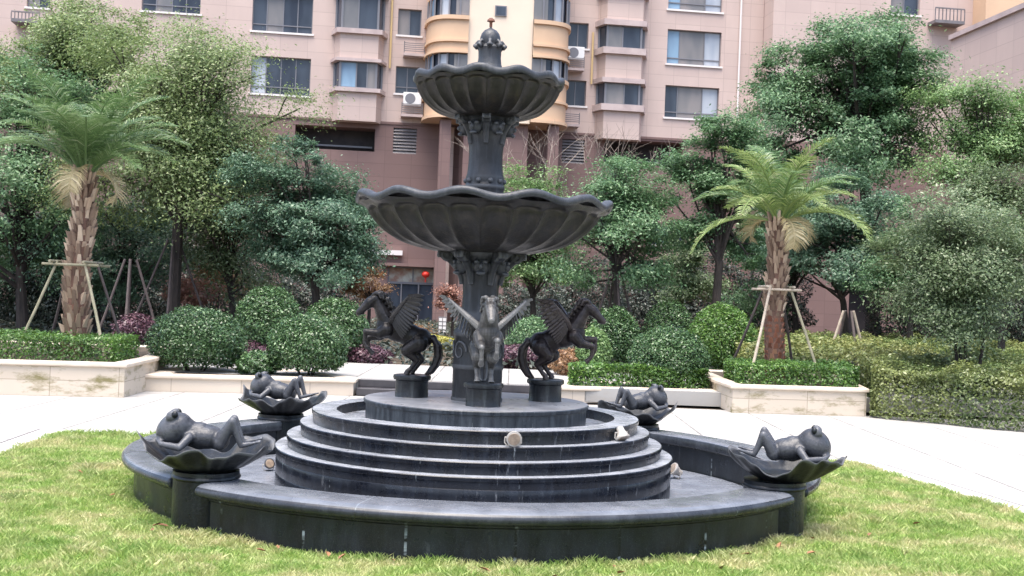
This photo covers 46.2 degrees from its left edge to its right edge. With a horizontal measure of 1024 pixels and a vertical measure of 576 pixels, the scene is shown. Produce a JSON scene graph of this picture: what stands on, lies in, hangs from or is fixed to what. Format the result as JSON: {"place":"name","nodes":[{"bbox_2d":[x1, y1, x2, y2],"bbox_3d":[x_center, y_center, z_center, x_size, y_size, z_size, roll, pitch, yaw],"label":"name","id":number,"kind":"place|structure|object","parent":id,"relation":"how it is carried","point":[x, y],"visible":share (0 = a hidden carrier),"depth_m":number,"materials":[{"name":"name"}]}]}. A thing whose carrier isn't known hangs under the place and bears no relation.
{"place":"outdoors","nodes":[
{"label":"outdoors","id":0,"kind":"place"},
{"bbox_2d":[0,317,1019,387],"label":"garden soil","id":1,"kind":"structure","parent":0,"point":[395,359],"depth_m":25.79,"materials":[{"name":"soil"}]},
{"bbox_2d":[2,268,116,328],"bbox_3d":[-12.458,0.309,32.956,3.256,2.213,2.405,2,0,0],"label":"understory shrub","id":2,"kind":"object","parent":1,"relation":"on","point":[44,311],"visible":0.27,"depth_m":32.41,"materials":[{"name":"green plant"}]},
{"bbox_2d":[0,42,136,329],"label":"broadleaf tree","id":3,"kind":"object","parent":1,"relation":"on","point":[16,170],"visible":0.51,"depth_m":27.61,"materials":[{"name":"green plant"}]},
{"bbox_2d":[0,205,139,327],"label":"broadleaf tree","id":4,"kind":"object","parent":1,"relation":"on","point":[4,285],"visible":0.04,"depth_m":32.88,"materials":[{"name":"green plant"}]},
{"bbox_2d":[0,0,178,332],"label":"broadleaf tree","id":5,"kind":"object","parent":1,"relation":"on","point":[51,24],"visible":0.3,"depth_m":30.18,"materials":[{"name":"green plant"}]},
{"bbox_2d":[0,176,218,321],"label":"broadleaf tree","id":6,"kind":"object","parent":1,"relation":"on","point":[133,239],"visible":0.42,"depth_m":29.00,"materials":[{"name":"green plant"}]},
{"bbox_2d":[94,259,155,343],"bbox_3d":[-8.008,0.345,25.015,1.060,1.907,1.102,2,0,31],"label":"tree prop","id":7,"kind":"object","parent":1,"relation":"on","point":[128,298],"visible":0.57,"depth_m":24.95,"materials":[{"name":"wood"}]},
{"bbox_2d":[109,311,158,344],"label":"garden shrub","id":8,"kind":"object","parent":1,"relation":"on","point":[134,327],"visible":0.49,"depth_m":23.80,"materials":[{"name":"purple plant"}]},
{"bbox_2d":[101,248,183,326],"bbox_3d":[-11.599,0.112,35.970,3.546,2.927,2.402,2,0,0],"label":"understory shrub","id":9,"kind":"object","parent":1,"relation":"on","point":[153,302],"visible":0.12,"depth_m":35.66,"materials":[{"name":"green plant"}]},
{"bbox_2d":[132,239,208,329],"bbox_3d":[-7.709,0.116,27.023,1.489,2.410,1.549,2,0,31],"label":"tree prop","id":10,"kind":"object","parent":1,"relation":"on","point":[170,278],"visible":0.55,"depth_m":26.90,"materials":[{"name":"wood"}]},
{"bbox_2d":[0,2,367,334],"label":"broadleaf tree","id":11,"kind":"object","parent":1,"relation":"on","point":[186,107],"visible":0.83,"depth_m":25.77,"materials":[{"name":"green plant"}]},
{"bbox_2d":[157,271,228,315],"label":"ornamental tree","id":12,"kind":"object","parent":1,"relation":"on","point":[186,293],"visible":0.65,"depth_m":28.82,"materials":[{"name":"green plant"}]},
{"bbox_2d":[142,304,249,370],"bbox_3d":[-4.969,0.865,19.003,1.682,1.224,1.555,2,0,0],"label":"round bush","id":13,"kind":"object","parent":1,"relation":"on","point":[189,342],"visible":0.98,"depth_m":18.58,"materials":[{"name":"green plant"}]},
{"bbox_2d":[142,170,306,319],"bbox_3d":[-6.541,-0.697,28.180,4.249,4.273,3.869,2,0,-32],"label":"broadleaf tree","id":14,"kind":"object","parent":1,"relation":"on","point":[224,256],"visible":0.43,"depth_m":27.78,"materials":[{"name":"green plant"}]},
{"bbox_2d":[195,239,301,323],"bbox_3d":[-7.929,-0.033,35.938,3.387,3.466,2.572,2,0,0],"label":"understory shrub","id":15,"kind":"object","parent":1,"relation":"on","point":[210,305],"visible":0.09,"depth_m":35.72,"materials":[{"name":"green plant"}]},
{"bbox_2d":[234,348,280,374],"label":"garden shrub","id":16,"kind":"object","parent":1,"relation":"on","point":[254,362],"visible":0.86,"depth_m":18.61,"materials":[{"name":"green plant"}]},
{"bbox_2d":[233,285,301,350],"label":"round bush","id":17,"kind":"object","parent":1,"relation":"on","point":[256,327],"visible":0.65,"depth_m":21.68,"materials":[{"name":"green plant"}]},
{"bbox_2d":[202,132,396,312],"bbox_3d":[-4.373,-0.860,25.132,4.013,4.734,3.601,2,0,0],"label":"broadleaf tree","id":18,"kind":"object","parent":1,"relation":"on","point":[311,220],"visible":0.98,"depth_m":24.47,"materials":[{"name":"green plant"}]},
{"bbox_2d":[266,311,349,375],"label":"round bush","id":19,"kind":"object","parent":1,"relation":"on","point":[299,354],"visible":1,"depth_m":18.58,"materials":[{"name":"green plant"}]},
{"bbox_2d":[269,270,364,324],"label":"understory shrub","id":20,"kind":"object","parent":1,"relation":"on","point":[303,296],"visible":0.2,"depth_m":33.44,"materials":[{"name":"green plant"}]},
{"bbox_2d":[305,296,369,355],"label":"round bush","id":21,"kind":"object","parent":1,"relation":"on","point":[345,315],"visible":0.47,"depth_m":22.72,"materials":[{"name":"green plant"}]},
{"bbox_2d":[337,263,398,327],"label":"ornamental tree","id":22,"kind":"object","parent":1,"relation":"on","point":[366,292],"visible":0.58,"depth_m":26.77,"materials":[{"name":"orange plant"}]},
{"bbox_2d":[346,343,393,363],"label":"garden shrub","id":23,"kind":"object","parent":1,"relation":"on","point":[361,352],"visible":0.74,"depth_m":22.62,"materials":[{"name":"purple plant"}]},
{"bbox_2d":[428,283,462,337],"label":"ornamental tree","id":24,"kind":"object","parent":1,"relation":"on","point":[449,293],"visible":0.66,"depth_m":32.96,"materials":[{"name":"pink plant"}]},
{"bbox_2d":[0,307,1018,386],"bbox_3d":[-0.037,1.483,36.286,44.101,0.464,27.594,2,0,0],"label":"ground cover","id":25,"kind":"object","parent":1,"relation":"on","point":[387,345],"visible":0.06,"depth_m":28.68,"materials":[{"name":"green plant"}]},
{"bbox_2d":[504,314,547,363],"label":"round bush","id":26,"kind":"object","parent":1,"relation":"on","point":[525,332],"visible":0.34,"depth_m":24.79,"materials":[{"name":"green plant"}]},
{"bbox_2d":[503,343,568,368],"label":"garden shrub","id":27,"kind":"object","parent":1,"relation":"on","point":[513,352],"visible":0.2,"depth_m":22.92,"materials":[{"name":"purple plant"}]},
{"bbox_2d":[498,279,574,330],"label":"understory shrub","id":28,"kind":"object","parent":1,"relation":"on","point":[509,308],"visible":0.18,"depth_m":39.49,"materials":[{"name":"green plant"}]},
{"bbox_2d":[499,157,588,334],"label":"broadleaf tree","id":29,"kind":"object","parent":1,"relation":"on","point":[524,270],"visible":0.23,"depth_m":29.86,"materials":[{"name":"green plant"}]},
{"bbox_2d":[547,347,580,374],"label":"garden shrub","id":30,"kind":"object","parent":1,"relation":"on","point":[562,361],"visible":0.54,"depth_m":21.25,"materials":[{"name":"orange plant"}]},
{"bbox_2d":[536,254,641,331],"bbox_3d":[2.425,0.395,37.939,3.795,3.152,2.486,2,0,0],"label":"understory shrub","id":31,"kind":"object","parent":1,"relation":"on","point":[595,300],"visible":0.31,"depth_m":37.59,"materials":[{"name":"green plant"}]},
{"bbox_2d":[574,325,612,376],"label":"round bush","id":32,"kind":"object","parent":1,"relation":"on","point":[603,353],"visible":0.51,"depth_m":21.04,"materials":[{"name":"green plant"}]},
{"bbox_2d":[524,125,668,294],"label":"bare tree","id":33,"kind":"object","parent":1,"relation":"on","point":[584,162],"visible":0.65,"depth_m":43.23,"materials":[{"name":"brown plant"}]},
{"bbox_2d":[525,152,697,343],"bbox_3d":[2.031,-0.714,26.057,4.145,4.939,3.506,2,0,0],"label":"broadleaf tree","id":34,"kind":"object","parent":1,"relation":"on","point":[622,222],"visible":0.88,"depth_m":25.73,"materials":[{"name":"green plant"}]},
{"bbox_2d":[587,303,640,363],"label":"round bush","id":35,"kind":"object","parent":1,"relation":"on","point":[616,331],"visible":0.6,"depth_m":23.72,"materials":[{"name":"green plant"}]},
{"bbox_2d":[596,257,700,336],"bbox_3d":[4.274,0.525,36.988,3.488,3.181,2.344,2,0,0],"label":"understory shrub","id":36,"kind":"object","parent":1,"relation":"on","point":[636,304],"visible":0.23,"depth_m":36.48,"materials":[{"name":"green plant"}]},
{"bbox_2d":[640,297,694,347],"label":"round bush","id":37,"kind":"object","parent":1,"relation":"on","point":[666,312],"visible":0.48,"depth_m":25.34,"materials":[{"name":"green plant"}]},
{"bbox_2d":[626,324,712,385],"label":"round bush","id":38,"kind":"object","parent":1,"relation":"on","point":[667,351],"visible":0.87,"depth_m":19.31,"materials":[{"name":"green plant"}]},
{"bbox_2d":[648,216,745,326],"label":"broadleaf tree","id":39,"kind":"object","parent":1,"relation":"on","point":[697,285],"visible":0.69,"depth_m":30.30,"materials":[{"name":"green plant"}]},
{"bbox_2d":[662,250,759,330],"bbox_3d":[6.062,0.255,36.041,3.198,3.596,2.480,2,0,0],"label":"understory shrub","id":40,"kind":"object","parent":1,"relation":"on","point":[698,307],"visible":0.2,"depth_m":35.56,"materials":[{"name":"green plant"}]},
{"bbox_2d":[686,301,757,369],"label":"round bush","id":41,"kind":"object","parent":1,"relation":"on","point":[720,348],"visible":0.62,"depth_m":23.15,"materials":[{"name":"green plant"}]},
{"bbox_2d":[651,100,819,327],"bbox_3d":[4.899,-1.198,27.115,3.773,6.139,2.799,2,0,0],"label":"broadleaf tree","id":42,"kind":"object","parent":1,"relation":"on","point":[709,178],"visible":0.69,"depth_m":26.88,"materials":[{"name":"green plant"}]},
{"bbox_2d":[728,269,818,332],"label":"understory shrub","id":43,"kind":"object","parent":1,"relation":"on","point":[803,310],"visible":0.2,"depth_m":35.66,"materials":[{"name":"green plant"}]},
{"bbox_2d":[707,192,849,356],"bbox_3d":[7.544,-0.385,33.176,4.424,4.782,3.475,2,0,28],"label":"broadleaf tree","id":44,"kind":"object","parent":1,"relation":"on","point":[746,303],"visible":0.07,"depth_m":32.94,"materials":[{"name":"green plant"}]},
{"bbox_2d":[723,154,934,354],"bbox_3d":[8.082,-0.724,31.091,5.779,5.477,4.475,2,0,0],"label":"broadleaf tree","id":45,"kind":"object","parent":1,"relation":"on","point":[835,228],"visible":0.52,"depth_m":30.40,"materials":[{"name":"green plant"}]},
{"bbox_2d":[730,2,970,337],"bbox_3d":[9.633,-3.176,34.797,6.874,10.526,6.847,2,0,0],"label":"broadleaf tree","id":46,"kind":"object","parent":1,"relation":"on","point":[860,111],"visible":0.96,"depth_m":34.04,"materials":[{"name":"green plant"}]},
{"bbox_2d":[698,327,1023,397],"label":"ground cover","id":47,"kind":"object","parent":1,"relation":"on","point":[823,345],"visible":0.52,"depth_m":21.80,"materials":[{"name":"green plant"}]},
{"bbox_2d":[842,191,944,355],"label":"broadleaf tree","id":48,"kind":"object","parent":1,"relation":"on","point":[875,277],"visible":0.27,"depth_m":27.93,"materials":[{"name":"green plant"}]},
{"bbox_2d":[863,253,963,361],"bbox_3d":[10.889,0.611,31.962,3.177,3.762,2.416,2,0,0],"label":"understory shrub","id":49,"kind":"object","parent":1,"relation":"on","point":[878,330],"visible":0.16,"depth_m":31.75,"materials":[{"name":"green plant"}]},
{"bbox_2d":[837,172,1023,396],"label":"broadleaf tree","id":50,"kind":"object","parent":1,"relation":"on","point":[951,258],"visible":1,"depth_m":19.20,"materials":[{"name":"green plant"}]},
{"bbox_2d":[883,65,1023,337],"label":"broadleaf tree","id":51,"kind":"object","parent":1,"relation":"on","point":[995,141],"visible":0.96,"depth_m":32.41,"materials":[{"name":"green plant"}]},
{"bbox_2d":[929,152,1023,383],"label":"broadleaf tree","id":52,"kind":"object","parent":1,"relation":"on","point":[1009,190],"visible":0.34,"depth_m":23.85,"materials":[{"name":"green plant"}]},
{"bbox_2d":[975,223,1023,354],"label":"understory shrub","id":53,"kind":"object","parent":1,"relation":"on","point":[1020,326],"visible":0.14,"depth_m":29.65,"materials":[{"name":"green plant"}]},
{"bbox_2d":[0,391,1023,505],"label":"plaza paving","id":54,"kind":"structure","parent":0,"point":[990,461],"depth_m":15.03,"materials":[{"name":"grey concrete"}]},
{"bbox_2d":[0,340,169,397],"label":"stone planter","id":55,"kind":"object","parent":54,"relation":"on","point":[74,378],"visible":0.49,"depth_m":16.57,"materials":[{"name":"stone"}]},
{"bbox_2d":[12,259,119,359],"bbox_3d":[-6.576,0.338,18.148,1.560,1.514,1.745,2,0,0],"label":"tree prop","id":56,"kind":"object","parent":55,"relation":"on","point":[84,264],"visible":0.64,"depth_m":17.93,"materials":[{"name":"wood"}]},
{"bbox_2d":[0,327,140,361],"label":"clipped hedge","id":57,"kind":"object","parent":55,"relation":"on","point":[88,341],"visible":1,"depth_m":17.03,"materials":[{"name":"green plant"}]},
{"bbox_2d":[0,69,190,355],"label":"palm tree","id":58,"kind":"object","parent":55,"relation":"in","point":[87,145],"visible":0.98,"depth_m":18.02,"materials":[{"name":"green plant"}]},
{"bbox_2d":[0,429,1023,512],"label":"lawn kerb","id":59,"kind":"structure","parent":54,"relation":"on","point":[34,435],"depth_m":11.79,"materials":[{"name":"stone"}]},
{"bbox_2d":[858,352,1023,430],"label":"border hedge","id":60,"kind":"object","parent":54,"relation":"on","point":[873,372],"visible":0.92,"depth_m":17.52,"materials":[{"name":"green plant"}]},
{"bbox_2d":[0,428,1023,575],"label":"lawn","id":61,"kind":"structure","parent":0,"point":[309,553],"depth_m":7.92,"materials":[{"name":"plant"}]},
{"bbox_2d":[171,469,240,531],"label":"stone pillar","id":62,"kind":"structure","parent":61,"relation":"on","point":[190,508],"depth_m":7.84,"materials":[{"name":"black stone"}]},
{"bbox_2d":[136,408,275,472],"bbox_3d":[-2.055,1.018,8.048,0.915,0.397,0.735,2,0,-8],"label":"frog statue","id":63,"kind":"object","parent":62,"relation":"on","point":[181,441],"visible":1,"depth_m":7.95,"materials":[{"name":"stone"}]},
{"bbox_2d":[257,412,303,453],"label":"stone pillar","id":64,"kind":"structure","parent":61,"relation":"on","point":[289,422],"depth_m":11.54,"materials":[{"name":"stone"}]},
{"bbox_2d":[238,371,326,414],"bbox_3d":[-2.241,1.028,11.740,0.877,0.397,0.698,2,0,10],"label":"frog statue","id":65,"kind":"object","parent":64,"relation":"on","point":[263,384],"visible":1,"depth_m":11.64,"materials":[{"name":"stone"}]},
{"bbox_2d":[121,390,820,563],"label":"fountain pool","id":66,"kind":"structure","parent":61,"relation":"on","point":[440,473],"depth_m":8.46,"materials":[{"name":"stone"}]},
{"bbox_2d":[393,373,430,397],"bbox_3d":[-0.842,0.821,10.096,0.320,0.185,0.320,2,0,0],"label":"round pedestal","id":67,"kind":"object","parent":66,"relation":"on","point":[412,386],"visible":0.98,"depth_m":9.97,"materials":[{"name":"stone"}]},
{"bbox_2d":[356,290,442,374],"bbox_3d":[-0.857,0.381,10.039,0.682,0.706,0.646,2,0,-40],"label":"winged horse statue","id":68,"kind":"object","parent":67,"relation":"on","point":[395,323],"visible":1,"depth_m":10.01,"materials":[{"name":"brown metal"}]},
{"bbox_2d":[464,381,503,407],"bbox_3d":[-0.228,0.842,9.516,0.320,0.185,0.320,2,0,0],"label":"round pedestal","id":69,"kind":"object","parent":66,"relation":"on","point":[484,394],"visible":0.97,"depth_m":9.40,"materials":[{"name":"stone"}]},
{"bbox_2d":[439,295,532,382],"bbox_3d":[-0.151,0.407,9.488,0.646,0.702,0.682,2,0,-42],"label":"winged horse statue","id":70,"kind":"object","parent":69,"relation":"on","point":[488,332],"visible":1,"depth_m":9.35,"materials":[{"name":"grey metal"}]},
{"bbox_2d":[355,18,613,401],"bbox_3d":[-0.235,-0.660,10.003,2.146,3.191,2.146,2,0,0],"label":"tiered fountain","id":71,"kind":"object","parent":66,"relation":"on","point":[481,232],"visible":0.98,"depth_m":9.57,"materials":[{"name":"stone"}]},
{"bbox_2d":[527,378,563,401],"bbox_3d":[0.282,0.865,10.176,0.320,0.185,0.320,2,0,0],"label":"round pedestal","id":72,"kind":"object","parent":66,"relation":"on","point":[546,390],"visible":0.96,"depth_m":10.05,"materials":[{"name":"stone"}]},
{"bbox_2d":[517,298,605,379],"bbox_3d":[0.341,0.427,10.231,0.682,0.707,0.646,2,0,-30],"label":"winged horse statue","id":73,"kind":"object","parent":72,"relation":"on","point":[565,329],"visible":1,"depth_m":10.09,"materials":[{"name":"brown metal"}]},
{"bbox_2d":[637,423,659,430],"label":"stone pillar","id":74,"kind":"structure","parent":61,"relation":"on","point":[654,427],"depth_m":11.91,"materials":[{"name":"stone"}]},
{"bbox_2d":[598,384,677,424],"bbox_3d":[1.251,1.164,12.085,0.830,0.397,0.671,2,0,-16],"label":"frog statue","id":75,"kind":"object","parent":74,"relation":"on","point":[649,406],"visible":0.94,"depth_m":12.02,"materials":[{"name":"stone"}]},
{"bbox_2d":[742,475,806,537],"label":"stone pillar","id":76,"kind":"structure","parent":61,"relation":"on","point":[790,519],"depth_m":8.41,"materials":[{"name":"stone"}]},
{"bbox_2d":[728,425,846,482],"bbox_3d":[1.967,1.175,8.586,0.835,0.397,0.672,2,0,14],"label":"frog statue","id":77,"kind":"object","parent":76,"relation":"on","point":[803,456],"visible":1,"depth_m":8.49,"materials":[{"name":"stone"}]},
{"bbox_2d":[159,357,1023,417],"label":"garden path","id":78,"kind":"structure","parent":0,"point":[681,397],"depth_m":18.89,"materials":[{"name":"grey concrete"}]},
{"bbox_2d":[145,366,358,395],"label":"garden wall","id":79,"kind":"structure","parent":78,"relation":"on","point":[174,379],"depth_m":17.98,"materials":[{"name":"stone"}]},
{"bbox_2d":[561,380,715,403],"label":"garden wall","id":80,"kind":"structure","parent":78,"relation":"on","point":[570,391],"depth_m":18.61,"materials":[{"name":"stone"}]},
{"bbox_2d":[566,360,710,388],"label":"hedge","id":81,"kind":"object","parent":80,"relation":"on","point":[595,368],"visible":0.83,"depth_m":19.07,"materials":[{"name":"green plant"}]},
{"bbox_2d":[705,370,869,415],"bbox_3d":[4.530,1.707,19.742,2.704,0.420,3.783,2,0,0],"label":"stone planter","id":82,"kind":"object","parent":78,"relation":"on","point":[818,399],"visible":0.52,"depth_m":18.04,"materials":[{"name":"stone"}]},
{"bbox_2d":[727,285,821,384],"bbox_3d":[4.263,0.757,19.547,1.320,1.601,1.944,2,0,0],"label":"support","id":83,"kind":"object","parent":82,"relation":"on","point":[791,289],"visible":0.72,"depth_m":19.17,"materials":[{"name":"wood"}]},
{"bbox_2d":[689,137,873,381],"bbox_3d":[4.399,-0.407,19.290,3.097,3.995,2.866,2,0,0],"label":"palm tree","id":84,"kind":"object","parent":82,"relation":"on","point":[780,234],"visible":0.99,"depth_m":19.24,"materials":[{"name":"green plant"}]},
{"bbox_2d":[723,355,859,386],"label":"clipped hedge","id":85,"kind":"object","parent":82,"relation":"on","point":[844,372],"visible":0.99,"depth_m":18.33,"materials":[{"name":"green plant"}]},
{"bbox_2d":[353,394,1023,421],"bbox_3d":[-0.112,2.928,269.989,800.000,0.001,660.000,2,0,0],"label":"ground","id":86,"kind":"structure","parent":0,"point":[706,407],"depth_m":18.77,"materials":[{"name":"concrete"}]},
{"bbox_2d":[356,374,528,395],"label":"garden steps","id":87,"kind":"structure","parent":86,"relation":"on","point":[368,384],"depth_m":18.59,"materials":[{"name":"stone"}]},
{"bbox_2d":[0,0,1023,336],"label":"apartment building","id":88,"kind":"structure","parent":86,"relation":"on","point":[654,72],"depth_m":56.45,"materials":[{"name":"pink"}]},
{"bbox_2d":[139,0,201,15],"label":"window","id":89,"kind":"structure","parent":88,"relation":"in","point":[159,6],"depth_m":54.97,"materials":[{"name":"grey"}]},
{"bbox_2d":[248,56,310,97],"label":"window","id":90,"kind":"structure","parent":88,"relation":"in","point":[302,72],"depth_m":55.69,"materials":[{"name":"grey"}]},
{"bbox_2d":[250,0,313,35],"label":"window","id":91,"kind":"structure","parent":88,"relation":"in","point":[289,17],"depth_m":55.67,"materials":[{"name":"grey glass"}]},
{"bbox_2d":[333,61,382,89],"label":"bay window","id":92,"kind":"structure","parent":88,"relation":"in","point":[345,73],"depth_m":55.37,"materials":[{"name":"grey"}]},
{"bbox_2d":[335,0,385,31],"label":"bay window","id":93,"kind":"structure","parent":88,"relation":"in","point":[363,14],"depth_m":55.40,"materials":[{"name":"grey"}]},
{"bbox_2d":[393,67,417,94],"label":"window","id":94,"kind":"structure","parent":88,"relation":"in","point":[404,82],"depth_m":56.47,"materials":[{"name":"grey"}]},
{"bbox_2d":[396,9,422,37],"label":"window","id":95,"kind":"structure","parent":88,"relation":"in","point":[409,21],"depth_m":56.49,"materials":[{"name":"grey"}]},
{"bbox_2d":[387,266,433,320],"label":"entrance door","id":96,"kind":"structure","parent":88,"relation":"in","point":[409,280],"depth_m":56.51,"materials":[{"name":"grey"}]},
{"bbox_2d":[425,53,467,69],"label":"curved window","id":97,"kind":"structure","parent":88,"relation":"in","point":[455,59],"depth_m":54.35,"materials":[{"name":"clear glass"}]},
{"bbox_2d":[427,0,469,18],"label":"curved window","id":98,"kind":"structure","parent":88,"relation":"in","point":[437,7],"depth_m":54.36,"materials":[{"name":"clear glass"}]},
{"bbox_2d":[532,58,567,80],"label":"curved window","id":99,"kind":"structure","parent":88,"relation":"in","point":[560,69],"depth_m":54.99,"materials":[{"name":"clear glass"}]},
{"bbox_2d":[533,0,570,24],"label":"curved window","id":100,"kind":"structure","parent":88,"relation":"in","point":[553,10],"depth_m":54.98,"materials":[{"name":"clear glass"}]},
{"bbox_2d":[566,80,586,107],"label":"window","id":101,"kind":"structure","parent":88,"relation":"in","point":[575,94],"depth_m":57.61,"materials":[{"name":"grey"}]},
{"bbox_2d":[568,23,589,50],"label":"window","id":102,"kind":"structure","parent":88,"relation":"in","point":[578,37],"depth_m":57.63,"materials":[{"name":"grey"}]},
{"bbox_2d":[595,82,642,104],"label":"bay window","id":103,"kind":"structure","parent":88,"relation":"in","point":[606,92],"depth_m":57.10,"materials":[{"name":"grey"}]},
{"bbox_2d":[598,25,644,48],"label":"bay window","id":104,"kind":"structure","parent":88,"relation":"in","point":[608,35],"depth_m":57.12,"materials":[{"name":"grey"}]},
{"bbox_2d":[663,86,717,120],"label":"window","id":105,"kind":"structure","parent":88,"relation":"in","point":[681,103],"depth_m":58.39,"materials":[{"name":"grey"}]},
{"bbox_2d":[665,30,722,68],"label":"window","id":106,"kind":"structure","parent":88,"relation":"in","point":[684,48],"depth_m":58.40,"materials":[{"name":"grey"}]},
{"bbox_2d":[666,0,723,14],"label":"window","id":107,"kind":"structure","parent":88,"relation":"in","point":[697,6],"depth_m":58.40,"materials":[{"name":"grey"}]},
{"bbox_2d":[891,0,921,17],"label":"window","id":108,"kind":"structure","parent":88,"relation":"in","point":[912,4],"depth_m":58.46,"materials":[{"name":"grey"}]},
{"bbox_2d":[941,2,1023,339],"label":"side building","id":109,"kind":"structure","parent":86,"relation":"on","point":[994,42],"depth_m":46.54,"materials":[{"name":"pink"}]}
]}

